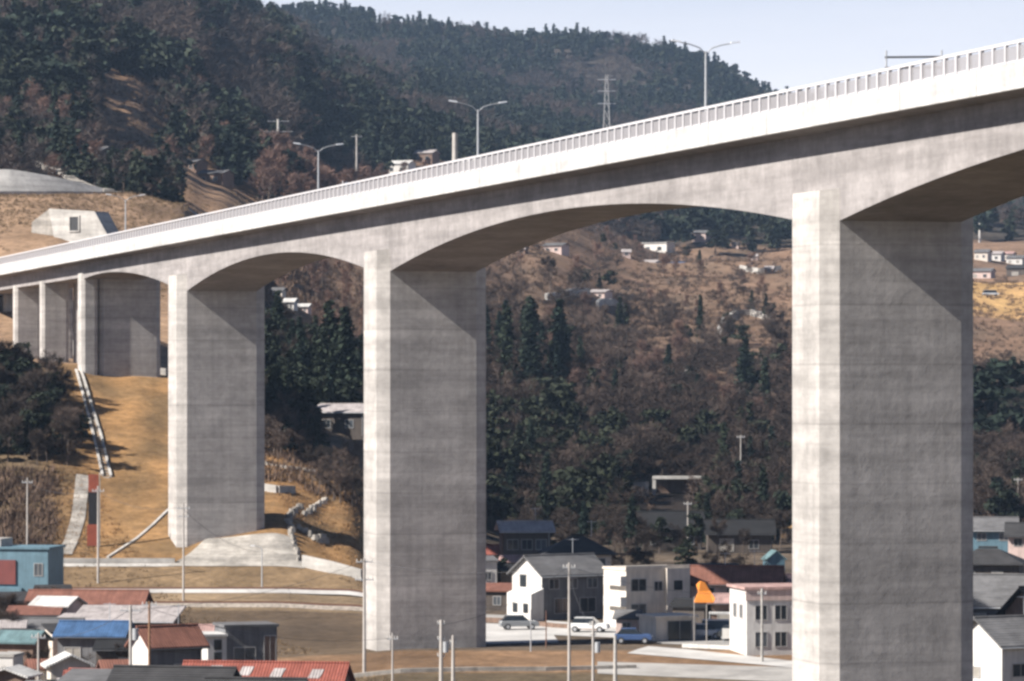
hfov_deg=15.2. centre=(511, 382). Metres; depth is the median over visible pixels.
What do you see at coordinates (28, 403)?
bare tree
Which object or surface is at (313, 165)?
larch tree
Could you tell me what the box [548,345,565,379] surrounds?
cedar tree
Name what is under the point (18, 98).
pine tree
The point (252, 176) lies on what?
larch tree
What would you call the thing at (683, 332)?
bare tree
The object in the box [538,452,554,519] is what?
cedar tree
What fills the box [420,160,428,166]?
larch tree
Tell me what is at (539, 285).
bare tree
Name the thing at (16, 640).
teal roof shed
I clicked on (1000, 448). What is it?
bare tree
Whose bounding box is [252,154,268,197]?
larch tree
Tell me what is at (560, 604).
window
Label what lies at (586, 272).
pine tree
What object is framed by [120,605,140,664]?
utility pole
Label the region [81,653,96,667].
bare tree
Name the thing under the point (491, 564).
outbuilding
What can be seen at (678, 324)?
larch tree
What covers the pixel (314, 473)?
bare tree
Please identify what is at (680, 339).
larch tree
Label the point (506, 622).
parked car
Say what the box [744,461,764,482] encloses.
pine tree
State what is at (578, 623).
parked car
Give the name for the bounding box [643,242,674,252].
white hall
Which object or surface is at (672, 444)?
bare tree
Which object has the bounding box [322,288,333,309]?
larch tree
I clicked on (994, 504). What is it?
wood
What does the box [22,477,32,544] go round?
utility pole
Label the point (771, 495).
bare tree
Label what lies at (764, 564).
bare tree
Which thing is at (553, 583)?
window
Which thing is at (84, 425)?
pine tree
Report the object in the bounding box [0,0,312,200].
hill wood
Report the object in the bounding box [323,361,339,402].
cedar tree
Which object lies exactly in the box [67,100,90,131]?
pine tree
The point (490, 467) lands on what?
bare tree
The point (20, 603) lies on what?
bare tree
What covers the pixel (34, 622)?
dark roof shed
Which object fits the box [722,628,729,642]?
white board
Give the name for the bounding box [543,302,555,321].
larch tree
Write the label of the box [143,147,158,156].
larch tree
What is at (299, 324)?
cedar tree
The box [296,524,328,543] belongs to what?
wall
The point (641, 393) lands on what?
bare tree
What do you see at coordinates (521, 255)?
larch tree
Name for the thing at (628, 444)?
bare tree
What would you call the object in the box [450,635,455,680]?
utility pole
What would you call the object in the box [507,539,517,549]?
window
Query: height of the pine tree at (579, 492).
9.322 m
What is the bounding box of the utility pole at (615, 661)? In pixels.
[613,635,616,680]
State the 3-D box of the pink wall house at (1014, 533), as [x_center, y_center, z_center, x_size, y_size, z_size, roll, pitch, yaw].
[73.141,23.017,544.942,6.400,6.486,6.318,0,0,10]
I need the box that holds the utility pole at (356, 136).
[351,134,361,180]
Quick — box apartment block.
[602,564,689,626]
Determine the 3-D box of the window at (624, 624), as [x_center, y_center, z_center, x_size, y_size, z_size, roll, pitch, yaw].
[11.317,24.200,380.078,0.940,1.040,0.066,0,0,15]
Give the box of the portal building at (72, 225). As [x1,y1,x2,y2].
[31,209,119,242]
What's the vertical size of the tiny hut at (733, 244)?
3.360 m
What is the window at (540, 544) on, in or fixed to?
in the two storey house at (518, 539)
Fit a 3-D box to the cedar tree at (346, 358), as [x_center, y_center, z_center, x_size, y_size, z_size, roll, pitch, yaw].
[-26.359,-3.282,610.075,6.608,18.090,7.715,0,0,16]
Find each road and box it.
[597,661,791,680]
[629,646,791,666]
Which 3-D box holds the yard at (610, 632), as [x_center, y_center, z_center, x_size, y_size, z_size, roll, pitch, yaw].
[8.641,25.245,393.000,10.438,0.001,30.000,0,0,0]
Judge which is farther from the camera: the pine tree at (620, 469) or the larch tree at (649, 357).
the larch tree at (649, 357)
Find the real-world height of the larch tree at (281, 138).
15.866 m
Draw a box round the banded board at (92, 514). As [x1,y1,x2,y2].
[87,473,99,546]
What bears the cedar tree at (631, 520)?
on the ground at (132, 414)
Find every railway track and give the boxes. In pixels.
[72,587,362,596]
[150,601,362,610]
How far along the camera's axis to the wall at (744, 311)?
1042.97 m
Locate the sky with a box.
[261,0,1023,93]
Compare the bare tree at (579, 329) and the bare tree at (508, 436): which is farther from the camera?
the bare tree at (579, 329)
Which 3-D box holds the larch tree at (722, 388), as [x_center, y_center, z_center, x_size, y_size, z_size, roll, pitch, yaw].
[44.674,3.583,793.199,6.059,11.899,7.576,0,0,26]
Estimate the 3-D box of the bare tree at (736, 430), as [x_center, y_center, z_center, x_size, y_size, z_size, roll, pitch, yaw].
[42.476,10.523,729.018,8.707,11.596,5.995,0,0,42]
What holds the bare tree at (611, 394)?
on the ground at (132, 414)
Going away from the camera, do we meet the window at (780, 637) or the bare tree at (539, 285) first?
the window at (780, 637)
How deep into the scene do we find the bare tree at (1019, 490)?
640.00 m
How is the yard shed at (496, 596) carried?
on the ground at (132, 414)
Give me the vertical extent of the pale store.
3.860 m
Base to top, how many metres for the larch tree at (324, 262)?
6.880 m
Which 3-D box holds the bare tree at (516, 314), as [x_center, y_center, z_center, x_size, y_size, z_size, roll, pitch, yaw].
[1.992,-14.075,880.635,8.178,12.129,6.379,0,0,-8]
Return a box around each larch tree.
[0,96,10,102]
[0,100,8,114]
[17,85,37,107]
[20,78,33,91]
[29,82,43,109]
[29,94,50,116]
[41,153,62,177]
[57,103,70,117]
[58,92,70,104]
[67,134,83,154]
[84,139,106,185]
[87,122,100,143]
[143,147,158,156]
[147,150,160,195]
[159,134,180,155]
[197,133,216,159]
[246,158,263,199]
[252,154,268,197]
[253,152,277,203]
[256,145,280,199]
[257,164,281,202]
[258,128,280,143]
[267,144,285,197]
[270,154,290,199]
[273,129,291,149]
[277,275,286,286]
[278,173,301,199]
[283,158,298,183]
[284,143,298,179]
[286,168,308,197]
[294,152,308,191]
[298,144,317,158]
[300,153,316,179]
[303,178,316,192]
[305,155,325,189]
[305,262,319,276]
[309,301,323,324]
[310,275,321,300]
[318,258,329,284]
[319,166,339,189]
[320,162,336,191]
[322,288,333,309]
[329,173,340,187]
[331,258,343,277]
[334,165,349,185]
[339,268,350,285]
[340,272,349,288]
[340,280,357,307]
[343,261,355,281]
[345,166,367,182]
[346,162,370,182]
[355,317,363,335]
[356,308,363,323]
[358,284,363,301]
[366,165,373,177]
[372,166,379,176]
[377,162,386,177]
[400,161,409,172]
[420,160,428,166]
[510,249,527,272]
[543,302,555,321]
[543,326,552,341]
[564,254,580,285]
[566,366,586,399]
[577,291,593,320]
[591,240,604,268]
[593,355,610,381]
[603,225,609,237]
[608,233,614,244]
[621,235,626,248]
[628,358,639,382]
[633,338,647,367]
[638,244,644,260]
[639,352,657,378]
[645,288,653,300]
[651,341,666,377]
[656,377,671,396]
[659,252,669,277]
[662,289,669,301]
[669,259,680,273]
[669,317,689,349]
[670,332,688,365]
[680,269,686,287]
[684,293,691,306]
[695,298,704,316]
[697,260,704,281]
[703,370,718,396]
[713,376,736,407]
[716,280,726,306]
[744,252,756,275]
[753,392,767,412]
[756,275,768,292]
[784,340,791,368]
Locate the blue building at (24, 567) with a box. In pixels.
[0,537,65,591]
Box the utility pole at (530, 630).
[530,610,530,651]
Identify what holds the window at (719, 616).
in the shop house at (720, 607)
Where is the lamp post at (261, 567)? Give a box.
[251,545,262,586]
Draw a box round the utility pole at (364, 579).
[355,558,373,671]
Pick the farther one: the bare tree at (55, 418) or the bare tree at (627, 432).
the bare tree at (627, 432)
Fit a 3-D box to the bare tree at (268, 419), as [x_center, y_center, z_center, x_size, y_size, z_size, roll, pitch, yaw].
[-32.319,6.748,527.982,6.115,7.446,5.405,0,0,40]
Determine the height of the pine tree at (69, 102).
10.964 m
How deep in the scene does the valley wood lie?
718.72 m
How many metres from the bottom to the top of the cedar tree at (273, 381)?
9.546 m
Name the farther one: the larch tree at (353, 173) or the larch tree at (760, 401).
the larch tree at (353, 173)
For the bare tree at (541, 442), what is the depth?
661.34 m
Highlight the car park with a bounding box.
[657,635,729,645]
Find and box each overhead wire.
[37,612,125,638]
[144,561,362,608]
[150,608,387,640]
[367,561,567,572]
[438,568,565,625]
[575,568,753,593]
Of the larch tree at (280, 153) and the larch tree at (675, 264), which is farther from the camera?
the larch tree at (675, 264)
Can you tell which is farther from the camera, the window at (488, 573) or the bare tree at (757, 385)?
the bare tree at (757, 385)
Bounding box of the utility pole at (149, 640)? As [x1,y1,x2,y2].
[142,601,156,664]
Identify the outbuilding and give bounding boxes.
[486,555,498,582]
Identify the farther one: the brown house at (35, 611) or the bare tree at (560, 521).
the bare tree at (560, 521)
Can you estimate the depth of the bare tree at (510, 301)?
892.69 m
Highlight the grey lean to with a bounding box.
[57,668,111,680]
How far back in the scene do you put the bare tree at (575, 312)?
927.89 m
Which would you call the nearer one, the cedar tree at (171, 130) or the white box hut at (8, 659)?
the white box hut at (8, 659)
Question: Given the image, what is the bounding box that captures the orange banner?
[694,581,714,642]
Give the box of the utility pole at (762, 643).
[758,588,765,661]
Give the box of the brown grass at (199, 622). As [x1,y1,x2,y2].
[0,468,390,680]
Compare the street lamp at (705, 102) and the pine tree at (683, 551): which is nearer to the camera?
the street lamp at (705, 102)
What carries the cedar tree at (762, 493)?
on the ground at (132, 414)
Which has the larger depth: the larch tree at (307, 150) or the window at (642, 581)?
the larch tree at (307, 150)
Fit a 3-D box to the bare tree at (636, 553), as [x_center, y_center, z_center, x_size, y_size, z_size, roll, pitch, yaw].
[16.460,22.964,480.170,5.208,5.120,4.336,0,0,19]
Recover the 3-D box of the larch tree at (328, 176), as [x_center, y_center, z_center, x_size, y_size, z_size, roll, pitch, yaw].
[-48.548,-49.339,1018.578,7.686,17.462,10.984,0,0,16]
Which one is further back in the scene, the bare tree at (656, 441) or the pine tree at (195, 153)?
the pine tree at (195, 153)
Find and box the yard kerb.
[486,617,596,629]
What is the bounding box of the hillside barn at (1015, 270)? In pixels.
[1005,264,1023,276]
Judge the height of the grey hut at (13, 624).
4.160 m
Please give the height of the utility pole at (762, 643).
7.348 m
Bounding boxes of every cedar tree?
[0,81,9,100]
[0,128,4,166]
[13,127,26,170]
[31,73,42,105]
[46,84,61,118]
[46,108,62,159]
[49,124,60,166]
[62,124,79,175]
[67,78,77,100]
[78,143,91,183]
[88,110,95,146]
[100,150,116,190]
[107,146,120,192]
[158,143,180,194]
[167,122,180,160]
[179,115,190,158]
[181,86,191,112]
[213,96,220,114]
[228,135,243,184]
[253,131,261,144]
[266,364,279,399]
[268,304,274,319]
[270,290,283,331]
[277,362,283,386]
[278,116,284,130]
[279,298,285,317]
[279,366,293,399]
[285,318,295,356]
[292,329,311,367]
[293,316,306,356]
[311,299,340,371]
[311,329,318,357]
[312,315,319,333]
[313,340,327,375]
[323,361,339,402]
[327,348,338,402]
[335,305,363,402]
[355,353,363,396]
[486,304,492,350]
[486,324,491,366]
[492,310,501,348]
[493,304,520,384]
[494,320,502,354]
[495,340,506,380]
[498,300,511,338]
[500,459,520,519]
[501,345,518,409]
[514,295,548,382]
[518,304,526,333]
[518,345,534,397]
[523,417,537,475]
[536,471,552,536]
[538,321,546,368]
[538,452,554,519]
[544,298,575,390]
[544,340,559,380]
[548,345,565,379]
[563,325,573,364]
[574,336,586,370]
[577,501,590,538]
[601,438,606,449]
[611,369,618,391]
[613,297,628,334]
[622,496,641,551]
[661,344,679,388]
[694,294,705,337]
[697,250,701,260]
[702,492,713,543]
[717,421,730,464]
[727,460,748,516]
[733,337,758,400]
[744,435,755,461]
[751,466,776,536]
[757,357,774,407]
[765,425,776,485]
[778,472,783,486]
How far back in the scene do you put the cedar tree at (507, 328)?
789.43 m
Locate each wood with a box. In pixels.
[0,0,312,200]
[0,65,197,205]
[0,308,363,457]
[199,0,418,173]
[272,0,801,134]
[339,50,791,251]
[486,218,791,465]
[486,262,791,539]
[973,196,1023,240]
[973,348,1023,520]
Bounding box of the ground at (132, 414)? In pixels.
[0,0,1023,680]
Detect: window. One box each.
[34,563,42,575]
[41,674,46,680]
[64,647,80,657]
[214,640,221,649]
[214,652,221,659]
[233,647,255,659]
[322,420,330,427]
[345,420,353,427]
[486,571,491,579]
[493,596,500,604]
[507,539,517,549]
[512,602,517,611]
[519,573,525,586]
[521,539,532,549]
[523,603,527,612]
[535,539,546,549]
[549,579,558,589]
[554,598,570,613]
[567,578,577,588]
[579,597,595,612]
[587,577,597,587]
[598,558,605,565]
[622,622,630,627]
[631,578,646,591]
[631,604,646,613]
[654,581,662,590]
[674,580,682,589]
[708,587,714,592]
[717,614,729,618]
[719,539,733,551]
[733,602,736,616]
[739,604,742,618]
[748,540,758,548]
[755,605,767,619]
[755,632,767,646]
[774,605,786,619]
[774,631,786,646]
[973,613,985,615]
[973,666,980,677]
[977,533,985,540]
[999,533,1007,540]
[1012,663,1023,677]
[1014,538,1022,545]
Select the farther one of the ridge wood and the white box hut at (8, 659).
the ridge wood
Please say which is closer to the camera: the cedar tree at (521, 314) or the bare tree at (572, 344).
the bare tree at (572, 344)
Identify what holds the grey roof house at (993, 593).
on the ground at (132, 414)
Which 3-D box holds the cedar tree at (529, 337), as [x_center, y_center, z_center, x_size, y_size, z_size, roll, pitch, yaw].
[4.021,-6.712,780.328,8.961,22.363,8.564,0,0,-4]
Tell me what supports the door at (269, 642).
in the grey shed at (228, 644)
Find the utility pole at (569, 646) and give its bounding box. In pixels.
[563,563,575,680]
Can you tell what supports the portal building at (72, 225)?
on the ground at (132, 414)
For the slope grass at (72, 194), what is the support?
on the ground at (132, 414)
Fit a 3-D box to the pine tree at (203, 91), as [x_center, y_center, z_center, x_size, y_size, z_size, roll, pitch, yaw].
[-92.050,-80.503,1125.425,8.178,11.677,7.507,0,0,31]
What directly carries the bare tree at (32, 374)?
on the ground at (132, 414)
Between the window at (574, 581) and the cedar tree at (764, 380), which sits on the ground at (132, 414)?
the cedar tree at (764, 380)
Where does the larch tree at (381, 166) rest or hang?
on the ground at (132, 414)
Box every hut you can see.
[0,620,27,629]
[0,652,24,668]
[0,664,42,680]
[33,584,72,588]
[40,651,95,678]
[41,623,57,657]
[270,287,288,296]
[283,298,299,310]
[298,303,313,314]
[486,544,499,558]
[517,247,528,253]
[612,609,643,632]
[621,249,631,258]
[631,480,649,495]
[644,260,659,262]
[731,242,739,248]
[764,266,775,273]
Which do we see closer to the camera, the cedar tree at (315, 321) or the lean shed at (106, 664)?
the lean shed at (106, 664)
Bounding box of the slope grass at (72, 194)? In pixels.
[0,97,279,299]
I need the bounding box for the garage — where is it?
[636,613,698,641]
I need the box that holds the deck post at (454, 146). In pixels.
[452,133,457,163]
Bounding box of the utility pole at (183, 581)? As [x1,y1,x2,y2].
[177,503,189,600]
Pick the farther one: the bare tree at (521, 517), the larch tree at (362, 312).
the larch tree at (362, 312)
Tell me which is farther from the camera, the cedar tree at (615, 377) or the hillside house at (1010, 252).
the hillside house at (1010, 252)
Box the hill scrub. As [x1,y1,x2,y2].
[0,69,1023,548]
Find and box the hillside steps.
[75,369,111,477]
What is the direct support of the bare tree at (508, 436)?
on the ground at (132, 414)
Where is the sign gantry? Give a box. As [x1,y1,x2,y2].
[885,50,942,72]
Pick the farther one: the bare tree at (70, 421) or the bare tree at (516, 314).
the bare tree at (516, 314)
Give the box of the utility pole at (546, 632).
[545,611,546,647]
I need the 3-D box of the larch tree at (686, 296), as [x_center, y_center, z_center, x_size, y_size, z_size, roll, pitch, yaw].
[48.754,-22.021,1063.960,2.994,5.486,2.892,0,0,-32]
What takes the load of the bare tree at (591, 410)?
on the ground at (132, 414)
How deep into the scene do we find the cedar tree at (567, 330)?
802.76 m
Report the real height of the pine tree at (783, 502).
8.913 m
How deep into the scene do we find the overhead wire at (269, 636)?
308.47 m
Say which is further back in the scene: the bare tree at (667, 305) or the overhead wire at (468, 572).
the bare tree at (667, 305)
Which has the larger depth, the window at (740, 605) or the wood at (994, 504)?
the wood at (994, 504)
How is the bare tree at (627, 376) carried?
on the ground at (132, 414)
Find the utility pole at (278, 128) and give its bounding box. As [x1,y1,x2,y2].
[265,119,292,144]
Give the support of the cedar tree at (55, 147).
on the ground at (132, 414)
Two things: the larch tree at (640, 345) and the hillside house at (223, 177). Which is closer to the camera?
the larch tree at (640, 345)
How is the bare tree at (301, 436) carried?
on the ground at (132, 414)
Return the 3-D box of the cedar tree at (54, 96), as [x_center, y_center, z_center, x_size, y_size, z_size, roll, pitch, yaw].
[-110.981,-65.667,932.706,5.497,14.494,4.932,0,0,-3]
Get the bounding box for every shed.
[0,630,53,664]
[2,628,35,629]
[21,617,84,629]
[23,589,153,604]
[24,658,49,680]
[72,605,185,626]
[96,659,128,668]
[199,624,214,630]
[202,621,278,660]
[486,583,511,610]
[497,563,515,582]
[669,598,710,622]
[703,519,776,552]
[761,550,786,567]
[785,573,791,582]
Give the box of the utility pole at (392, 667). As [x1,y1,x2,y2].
[387,633,397,680]
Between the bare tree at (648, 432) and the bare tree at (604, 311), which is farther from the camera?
the bare tree at (604, 311)
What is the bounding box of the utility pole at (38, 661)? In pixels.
[31,633,45,680]
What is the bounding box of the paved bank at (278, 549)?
[168,533,303,567]
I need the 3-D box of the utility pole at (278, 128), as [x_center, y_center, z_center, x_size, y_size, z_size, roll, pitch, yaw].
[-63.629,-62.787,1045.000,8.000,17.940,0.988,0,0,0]
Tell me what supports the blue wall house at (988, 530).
on the ground at (132, 414)
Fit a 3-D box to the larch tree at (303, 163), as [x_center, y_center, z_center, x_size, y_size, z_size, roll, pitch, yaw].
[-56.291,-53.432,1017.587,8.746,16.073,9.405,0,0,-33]
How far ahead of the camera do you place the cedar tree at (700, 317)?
980.25 m
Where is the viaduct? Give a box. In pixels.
[0,39,1023,680]
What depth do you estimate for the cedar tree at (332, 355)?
601.53 m
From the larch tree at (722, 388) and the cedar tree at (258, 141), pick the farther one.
the cedar tree at (258, 141)
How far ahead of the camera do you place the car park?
374.71 m
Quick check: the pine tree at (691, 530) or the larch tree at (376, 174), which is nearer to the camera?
the pine tree at (691, 530)
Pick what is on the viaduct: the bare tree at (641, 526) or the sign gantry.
the sign gantry
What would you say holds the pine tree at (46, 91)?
on the ground at (132, 414)
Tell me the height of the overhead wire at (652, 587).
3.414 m
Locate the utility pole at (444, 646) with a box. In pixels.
[437,620,448,680]
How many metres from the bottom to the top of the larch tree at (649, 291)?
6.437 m
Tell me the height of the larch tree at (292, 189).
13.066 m
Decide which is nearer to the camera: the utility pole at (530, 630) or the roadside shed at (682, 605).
the utility pole at (530, 630)
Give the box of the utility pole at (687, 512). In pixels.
[684,501,691,537]
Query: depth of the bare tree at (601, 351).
852.39 m
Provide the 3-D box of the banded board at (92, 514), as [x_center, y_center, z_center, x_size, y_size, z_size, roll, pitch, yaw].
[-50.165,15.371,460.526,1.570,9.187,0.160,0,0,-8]
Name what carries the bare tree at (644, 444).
on the ground at (132, 414)
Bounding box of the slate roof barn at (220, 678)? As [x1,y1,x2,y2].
[204,676,307,680]
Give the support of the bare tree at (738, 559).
on the ground at (132, 414)
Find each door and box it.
[264,635,275,660]
[667,620,691,640]
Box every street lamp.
[107,194,144,229]
[294,142,342,188]
[449,100,506,158]
[671,39,740,110]
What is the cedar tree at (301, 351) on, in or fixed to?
on the ground at (132, 414)
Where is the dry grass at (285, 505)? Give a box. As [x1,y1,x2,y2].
[50,433,359,565]
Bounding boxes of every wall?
[0,169,102,194]
[64,555,362,580]
[160,368,167,375]
[265,461,315,471]
[265,484,295,493]
[284,503,303,560]
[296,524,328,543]
[302,497,328,515]
[353,664,635,677]
[545,287,589,299]
[596,298,630,306]
[682,644,729,649]
[718,309,769,332]
[740,265,780,273]
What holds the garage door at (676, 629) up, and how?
in the garage
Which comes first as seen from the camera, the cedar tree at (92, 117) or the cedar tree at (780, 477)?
the cedar tree at (780, 477)
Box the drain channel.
[106,509,167,557]
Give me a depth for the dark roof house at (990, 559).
477.20 m
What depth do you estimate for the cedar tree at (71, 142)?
841.21 m
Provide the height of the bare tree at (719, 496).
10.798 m
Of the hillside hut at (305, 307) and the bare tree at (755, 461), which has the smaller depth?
the bare tree at (755, 461)
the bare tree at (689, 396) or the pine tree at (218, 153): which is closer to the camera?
the bare tree at (689, 396)
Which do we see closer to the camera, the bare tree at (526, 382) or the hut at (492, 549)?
the hut at (492, 549)
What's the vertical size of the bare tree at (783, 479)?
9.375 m
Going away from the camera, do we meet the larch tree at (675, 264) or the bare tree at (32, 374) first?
the bare tree at (32, 374)
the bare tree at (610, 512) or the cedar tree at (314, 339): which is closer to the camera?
the bare tree at (610, 512)
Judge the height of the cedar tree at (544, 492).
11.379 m
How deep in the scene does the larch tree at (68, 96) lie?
952.75 m
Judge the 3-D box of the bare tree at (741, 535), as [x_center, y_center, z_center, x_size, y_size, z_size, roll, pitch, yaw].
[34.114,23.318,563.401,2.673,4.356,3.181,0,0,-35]
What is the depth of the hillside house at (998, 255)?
1436.63 m
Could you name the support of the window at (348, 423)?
in the hillside house at (347, 419)
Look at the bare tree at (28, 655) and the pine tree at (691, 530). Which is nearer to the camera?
the bare tree at (28, 655)
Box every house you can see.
[0,591,27,612]
[5,605,63,616]
[28,596,87,614]
[52,602,135,667]
[83,146,110,167]
[92,638,128,662]
[106,665,241,680]
[124,604,209,664]
[182,660,355,680]
[184,158,208,172]
[196,169,235,187]
[318,403,363,439]
[388,160,416,173]
[413,150,439,164]
[494,508,555,563]
[506,538,604,620]
[538,520,617,565]
[542,243,569,255]
[590,289,613,298]
[635,510,704,549]
[688,553,738,591]
[690,549,785,597]
[692,230,710,242]
[707,593,729,618]
[726,583,791,655]
[973,249,992,261]
[973,268,996,278]
[973,516,1018,551]
[973,546,1023,573]
[973,573,1023,615]
[973,596,1023,680]
[992,251,1005,261]
[995,586,1023,614]
[1004,251,1016,259]
[1004,522,1023,558]
[1005,255,1023,264]
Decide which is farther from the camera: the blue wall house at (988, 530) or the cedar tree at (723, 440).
the cedar tree at (723, 440)
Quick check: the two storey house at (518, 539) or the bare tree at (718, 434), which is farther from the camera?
the bare tree at (718, 434)
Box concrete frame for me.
[652,476,701,494]
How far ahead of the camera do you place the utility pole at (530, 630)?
361.95 m
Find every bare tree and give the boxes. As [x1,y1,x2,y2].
[0,339,26,364]
[0,364,10,384]
[0,394,26,443]
[0,412,25,461]
[0,593,21,614]
[0,608,28,620]
[1,345,32,372]
[3,371,16,383]
[3,391,30,417]
[9,382,29,396]
[14,395,43,420]
[16,366,46,395]
[17,601,30,604]
[18,348,34,371]
[23,645,54,665]
[25,352,63,389]
[26,373,51,399]
[27,428,46,465]
[30,423,62,462]
[32,347,74,387]
[35,586,61,588]
[37,355,51,372]
[43,362,77,399]
[47,406,70,442]
[49,399,60,433]
[49,399,85,453]
[54,406,82,448]
[55,413,84,465]
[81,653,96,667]
[110,641,128,656]
[265,400,285,417]
[265,404,311,453]
[265,406,299,453]
[265,407,291,452]
[265,408,292,454]
[265,413,282,452]
[265,415,294,457]
[268,329,287,341]
[269,300,296,319]
[277,407,299,450]
[278,334,297,356]
[287,419,316,461]
[300,443,326,485]
[305,457,333,493]
[306,401,326,433]
[316,462,334,494]
[317,448,353,499]
[321,465,347,501]
[328,458,359,502]
[332,434,363,493]
[337,481,358,500]
[342,454,363,491]
[343,467,363,506]
[486,268,491,275]
[486,302,495,319]
[486,353,496,364]
[486,364,516,398]
[486,414,506,430]
[486,463,505,515]
[486,467,503,510]
[486,491,503,528]
[491,261,509,284]
[496,297,520,319]
[497,423,522,454]
[499,438,510,471]
[500,478,525,493]
[502,408,520,433]
[503,280,534,304]
[508,267,534,300]
[508,486,538,516]
[510,296,521,327]
[511,328,523,348]
[517,503,544,519]
[518,513,540,519]
[519,376,540,396]
[522,478,537,504]
[529,458,564,489]
[532,269,551,295]
[534,313,552,331]
[535,435,559,472]
[536,436,554,456]
[538,255,556,287]
[541,265,560,290]
[546,426,568,446]
[549,287,564,301]
[549,507,573,540]
[551,286,573,311]
[552,515,578,538]
[553,524,580,541]
[554,513,577,537]
[559,445,583,469]
[564,433,585,460]
[565,262,585,283]
[566,306,586,325]
[567,323,587,343]
[570,328,599,363]
[570,498,589,524]
[573,374,605,411]
[574,444,594,466]
[578,405,599,420]
[579,406,601,428]
[584,304,609,338]
[585,518,609,544]
[586,342,610,368]
[588,330,618,359]
[588,509,605,527]
[590,503,615,516]
[591,338,618,386]
[599,332,638,355]
[600,517,617,548]
[602,503,625,543]
[604,504,627,545]
[605,348,630,372]
[605,431,635,453]
[605,524,626,551]
[606,389,627,411]
[607,324,632,350]
[609,557,631,565]
[610,514,624,548]
[611,532,639,565]
[612,475,624,491]
[613,436,636,467]
[613,517,627,549]
[615,323,629,335]
[615,361,642,392]
[615,423,642,444]
[621,511,646,531]
[623,389,649,427]
[624,305,640,324]
[624,547,658,564]
[627,422,659,473]
[628,438,655,479]
[629,370,656,395]
[630,528,663,558]
[636,297,656,327]
[637,523,650,546]
[641,424,668,458]
[642,417,674,475]
[646,430,679,475]
[647,304,674,334]
[647,430,680,475]
[657,295,677,330]
[660,360,684,386]
[665,522,687,552]
[672,328,692,343]
[674,408,698,426]
[680,382,699,416]
[682,442,711,471]
[684,469,710,505]
[684,482,731,518]
[693,314,716,343]
[693,456,712,475]
[700,549,722,562]
[702,438,743,475]
[705,317,731,344]
[705,543,743,564]
[706,431,729,452]
[707,393,729,423]
[709,519,727,549]
[710,314,735,336]
[712,431,736,455]
[713,450,747,492]
[720,499,751,518]
[726,410,749,438]
[730,551,762,564]
[733,486,759,502]
[737,528,751,554]
[741,555,769,564]
[746,434,767,451]
[747,457,775,486]
[748,491,783,526]
[749,502,776,516]
[751,383,761,396]
[754,363,782,387]
[755,487,782,503]
[755,513,770,518]
[756,301,783,336]
[758,322,789,346]
[759,343,776,363]
[763,509,784,543]
[766,413,791,441]
[766,440,791,459]
[766,455,791,485]
[768,447,791,471]
[769,310,791,328]
[770,413,788,434]
[771,509,791,550]
[772,330,787,348]
[774,377,791,395]
[776,434,791,443]
[777,475,791,492]
[973,434,989,454]
[973,451,1004,515]
[973,457,993,513]
[973,476,982,512]
[975,457,1008,511]
[977,460,1003,514]
[981,435,1009,462]
[987,418,1017,448]
[989,454,1023,481]
[998,422,1023,459]
[1001,475,1023,521]
[1012,385,1023,399]
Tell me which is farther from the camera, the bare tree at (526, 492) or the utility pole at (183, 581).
the bare tree at (526, 492)
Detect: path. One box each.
[62,474,87,553]
[64,563,171,565]
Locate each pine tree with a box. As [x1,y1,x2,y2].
[0,348,17,374]
[0,384,16,414]
[1,131,18,142]
[3,105,28,130]
[11,93,28,109]
[12,409,43,459]
[12,424,31,455]
[13,357,41,389]
[15,341,34,363]
[18,117,34,133]
[26,391,54,422]
[30,114,42,140]
[37,118,50,126]
[38,371,66,398]
[41,390,58,410]
[42,86,62,99]
[63,99,74,118]
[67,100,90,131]
[74,414,90,447]
[115,159,130,192]
[169,64,188,79]
[171,159,185,177]
[180,109,196,132]
[189,135,214,158]
[197,89,207,95]
[209,93,216,103]
[209,133,226,169]
[210,88,224,94]
[265,123,287,145]
[497,557,507,571]
[550,409,559,426]
[562,475,588,513]
[580,268,589,282]
[588,520,605,537]
[592,522,611,544]
[600,233,606,245]
[608,451,623,473]
[614,449,638,479]
[617,503,629,542]
[650,517,672,553]
[672,542,697,564]
[682,245,690,258]
[682,512,705,555]
[686,444,702,471]
[705,227,726,255]
[709,448,735,494]
[725,478,753,511]
[726,508,744,518]
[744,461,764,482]
[773,489,791,542]
[973,356,1023,449]
[987,397,1006,415]
[989,476,1013,501]
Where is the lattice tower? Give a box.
[598,75,615,127]
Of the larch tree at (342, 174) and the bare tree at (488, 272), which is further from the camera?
the larch tree at (342, 174)
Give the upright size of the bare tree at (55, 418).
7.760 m
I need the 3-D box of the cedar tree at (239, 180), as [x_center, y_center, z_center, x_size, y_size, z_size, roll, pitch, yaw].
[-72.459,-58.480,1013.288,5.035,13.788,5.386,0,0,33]
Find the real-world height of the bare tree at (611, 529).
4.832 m
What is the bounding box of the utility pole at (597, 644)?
[589,621,599,680]
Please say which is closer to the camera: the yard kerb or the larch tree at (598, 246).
the yard kerb
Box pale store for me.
[58,613,74,616]
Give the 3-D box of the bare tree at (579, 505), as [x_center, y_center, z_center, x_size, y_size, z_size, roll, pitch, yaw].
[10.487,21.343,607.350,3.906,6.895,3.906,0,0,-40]
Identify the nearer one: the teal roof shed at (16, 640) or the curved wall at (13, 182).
the teal roof shed at (16, 640)
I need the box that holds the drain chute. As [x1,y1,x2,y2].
[35,161,113,192]
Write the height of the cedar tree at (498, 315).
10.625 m
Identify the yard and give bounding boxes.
[486,614,504,617]
[486,623,558,643]
[547,620,615,636]
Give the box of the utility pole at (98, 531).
[92,486,103,582]
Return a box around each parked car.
[498,614,538,629]
[571,617,609,632]
[615,628,652,643]
[696,623,719,638]
[702,619,729,637]
[716,625,729,640]
[983,290,998,295]

